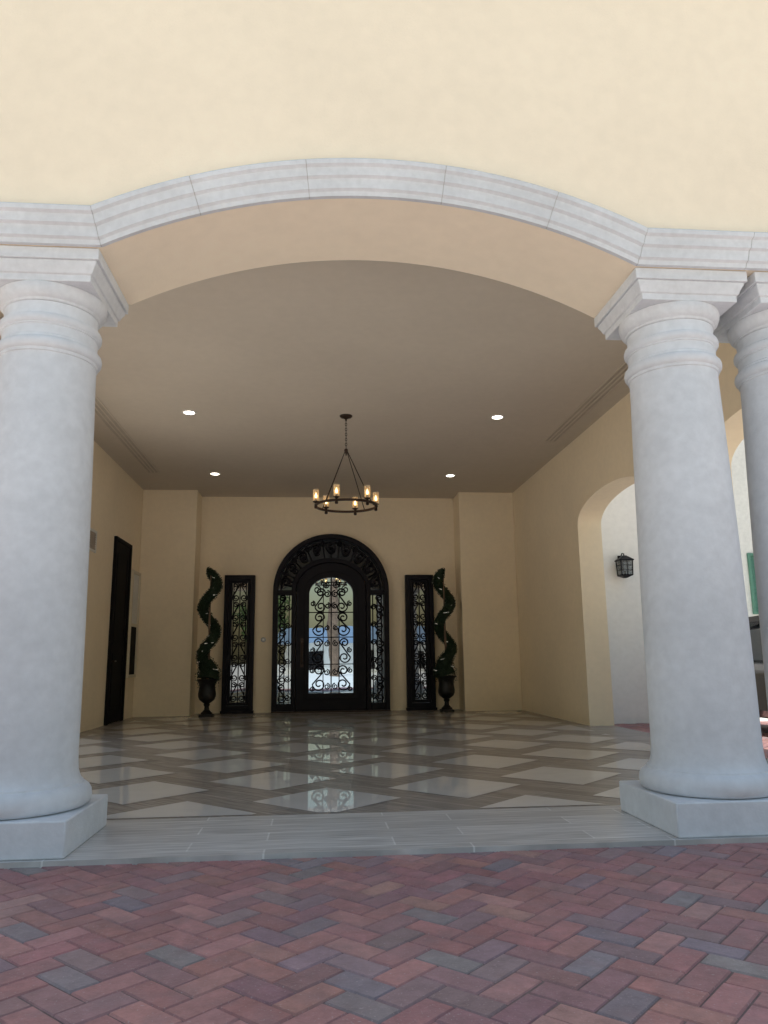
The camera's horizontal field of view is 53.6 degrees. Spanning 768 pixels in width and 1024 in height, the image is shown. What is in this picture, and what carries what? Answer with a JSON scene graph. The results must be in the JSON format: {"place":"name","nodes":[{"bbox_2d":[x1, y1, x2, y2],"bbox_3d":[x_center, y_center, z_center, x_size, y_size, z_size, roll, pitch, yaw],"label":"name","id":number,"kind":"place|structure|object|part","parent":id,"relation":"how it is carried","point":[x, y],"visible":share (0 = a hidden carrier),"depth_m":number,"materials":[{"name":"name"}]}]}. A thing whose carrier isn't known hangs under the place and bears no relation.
{"place":"outdoors","nodes":[
{"label":"outdoors","id":0,"kind":"place"},
{"bbox_2d":[0,721,767,1023],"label":"driveway","id":1,"kind":"structure","parent":0,"point":[651,935],"depth_m":3.14,"materials":[{"name":"brick"}]},
{"bbox_2d":[748,616,767,718],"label":"parked car","id":2,"kind":"object","parent":1,"relation":"on","point":[754,625],"depth_m":11.17,"materials":[{"name":"paint"}]},
{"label":"windows","id":3,"kind":"part","parent":2,"relation":"part of","materials":[{"name":"glass"}]},
{"bbox_2d":[0,709,767,868],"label":"porch floor","id":4,"kind":"structure","parent":0,"point":[229,787],"depth_m":6.81,"materials":[{"name":"grey tile"}]},
{"bbox_2d":[0,245,128,860],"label":"column","id":5,"kind":"structure","parent":4,"relation":"on","point":[60,307],"depth_m":4.93,"materials":[{"name":"stone"}]},
{"bbox_2d":[197,679,217,716],"bbox_3d":[-3.691,3.872,15.840,0.441,0.765,0.441,0,-11,-5],"label":"urn planter","id":6,"kind":"object","parent":4,"relation":"on","point":[207,693],"visible":0.98,"depth_m":15.73,"materials":[{"name":"metal"}]},
{"bbox_2d":[195,567,222,687],"bbox_3d":[-3.694,2.442,16.128,0.578,2.610,0.586,0,-11,-5],"label":"spiral topiary","id":7,"kind":"object","parent":6,"relation":"in","point":[207,667],"visible":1,"depth_m":16.02,"materials":[{"name":"green plant"}]},
{"bbox_2d":[437,675,455,711],"bbox_3d":[1.363,3.958,16.582,0.441,0.765,0.441,0,-11,-5],"label":"urn planter","id":8,"kind":"object","parent":4,"relation":"on","point":[446,690],"visible":0.94,"depth_m":16.47,"materials":[{"name":"metal"}]},
{"bbox_2d":[432,567,456,682],"bbox_3d":[1.333,2.550,16.873,0.576,2.648,0.582,0,-11,-5],"label":"spiral topiary","id":9,"kind":"object","parent":8,"relation":"in","point":[443,666],"visible":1,"depth_m":16.76,"materials":[{"name":"green plant"}]},
{"bbox_2d":[594,267,767,837],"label":"column","id":10,"kind":"structure","parent":4,"relation":"on","point":[703,772],"depth_m":5.27,"materials":[{"name":"stone"}]},
{"bbox_2d":[713,272,767,762],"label":"column","id":11,"kind":"structure","parent":4,"relation":"on","point":[742,328],"depth_m":5.71,"materials":[{"name":"stone"}]},
{"bbox_2d":[731,439,758,616],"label":"house","id":12,"kind":"structure","parent":0,"point":[739,478],"depth_m":23.43,"materials":[{"name":"white paint"}]},
{"bbox_2d":[747,553,758,613],"bbox_3d":[11.950,2.171,23.114,1.700,1.850,0.068,0,-11,-5],"label":"window","id":13,"kind":"structure","parent":12,"relation":"in","point":[750,558],"depth_m":23.04,"materials":[{"name":"green glass"}]},
{"label":"ground","id":14,"kind":"structure","parent":0,"visible":0},
{"bbox_2d":[0,0,767,732],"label":"porch building","id":15,"kind":"structure","parent":14,"relation":"on","point":[420,240],"depth_m":8.09,"materials":[{"name":"paint"}]},
{"bbox_2d":[89,527,96,552],"bbox_3d":[-5.010,0.480,13.034,0.020,0.380,0.520,0,-11,-5],"label":"wall vent","id":16,"kind":"object","parent":15,"relation":"attached to","point":[93,540],"depth_m":13.11,"materials":[{"name":"beige metal"}]},
{"bbox_2d":[103,536,132,725],"bbox_3d":[-5.132,2.291,14.779,0.103,3.500,1.230,0,-11,-5],"label":"service door","id":17,"kind":"structure","parent":15,"relation":"in","point":[122,553],"depth_m":14.73,"materials":[{"name":"brown wood"}]},
{"bbox_2d":[95,395,159,472],"bbox_3d":[-4.375,-1.443,12.119,0.244,0.012,6.740,0,-11,-5],"label":"strip vent","id":18,"kind":"object","parent":15,"relation":"attached to","point":[105,416],"visible":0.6,"depth_m":12.90,"materials":[{"name":"paint"}]},
{"bbox_2d":[126,570,140,677],"bbox_3d":[-5.257,2.346,15.939,0.060,2.200,0.700,0,-11,-5],"label":"pane window","id":19,"kind":"structure","parent":15,"relation":"in","point":[131,663],"depth_m":15.94,"materials":[{"name":"paint"}]},
{"bbox_2d":[182,410,196,414],"bbox_3d":[-3.005,-1.534,11.727,0.230,0.015,0.230,0,-11,-5],"label":"recessed light","id":20,"kind":"object","parent":15,"relation":"attached to","point":[189,412],"visible":1,"depth_m":11.70,"materials":[{"name":"beige"}]},
{"bbox_2d":[209,472,220,474],"bbox_3d":[-3.458,-0.780,15.549,0.230,0.015,0.230,0,-11,-5],"label":"recessed light","id":21,"kind":"object","parent":15,"relation":"attached to","point":[213,473],"visible":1,"depth_m":15.50,"materials":[{"name":"beige"}]},
{"bbox_2d":[220,575,255,713],"bbox_3d":[-3.259,2.939,17.033,0.720,3.048,0.198,0,-11,-5],"label":"narrow window","id":22,"kind":"structure","parent":15,"relation":"in","point":[239,591],"depth_m":17.02,"materials":[{"name":"black metal"}]},
{"bbox_2d":[271,534,390,712],"bbox_3d":[-1.200,2.480,17.278,2.640,4.000,0.260,0,-11,-5],"label":"entry door","id":23,"kind":"structure","parent":15,"relation":"in","point":[335,631],"depth_m":17.25,"materials":[{"name":"black metal"}]},
{"bbox_2d":[313,414,378,514],"bbox_3d":[-0.591,-0.777,11.845,1.030,1.510,0.987,0,-11,-5],"label":"chandelier","id":24,"kind":"object","parent":15,"relation":"hanging from","point":[355,511],"visible":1,"depth_m":11.83,"materials":[{"name":"brown metal"}]},
{"bbox_2d":[405,575,436,710],"bbox_3d":[0.830,2.962,17.395,0.690,3.048,0.198,0,-11,-5],"label":"narrow window","id":25,"kind":"structure","parent":15,"relation":"in","point":[419,593],"depth_m":17.39,"materials":[{"name":"black metal"}]},
{"bbox_2d":[490,414,504,419],"bbox_3d":[1.809,-1.512,12.123,0.230,0.015,0.230,0,-11,-5],"label":"recessed light","id":26,"kind":"object","parent":15,"relation":"attached to","point":[496,417],"visible":1,"depth_m":12.11,"materials":[{"name":"beige"}]},
{"bbox_2d":[543,362,627,441],"bbox_3d":[3.155,-1.708,11.208,0.244,0.012,4.740,0,-11,-5],"label":"strip vent","id":27,"kind":"object","parent":15,"relation":"attached to","point":[606,387],"visible":0.6,"depth_m":11.51,"materials":[{"name":"painted metal"}]},
{"bbox_2d":[614,553,633,577],"bbox_3d":[4.341,0.963,13.750,0.260,0.465,0.310,0,-11,-5],"label":"wall lantern","id":28,"kind":"object","parent":15,"relation":"attached to","point":[621,559],"depth_m":13.69,"materials":[{"name":"black metal"}]}
]}

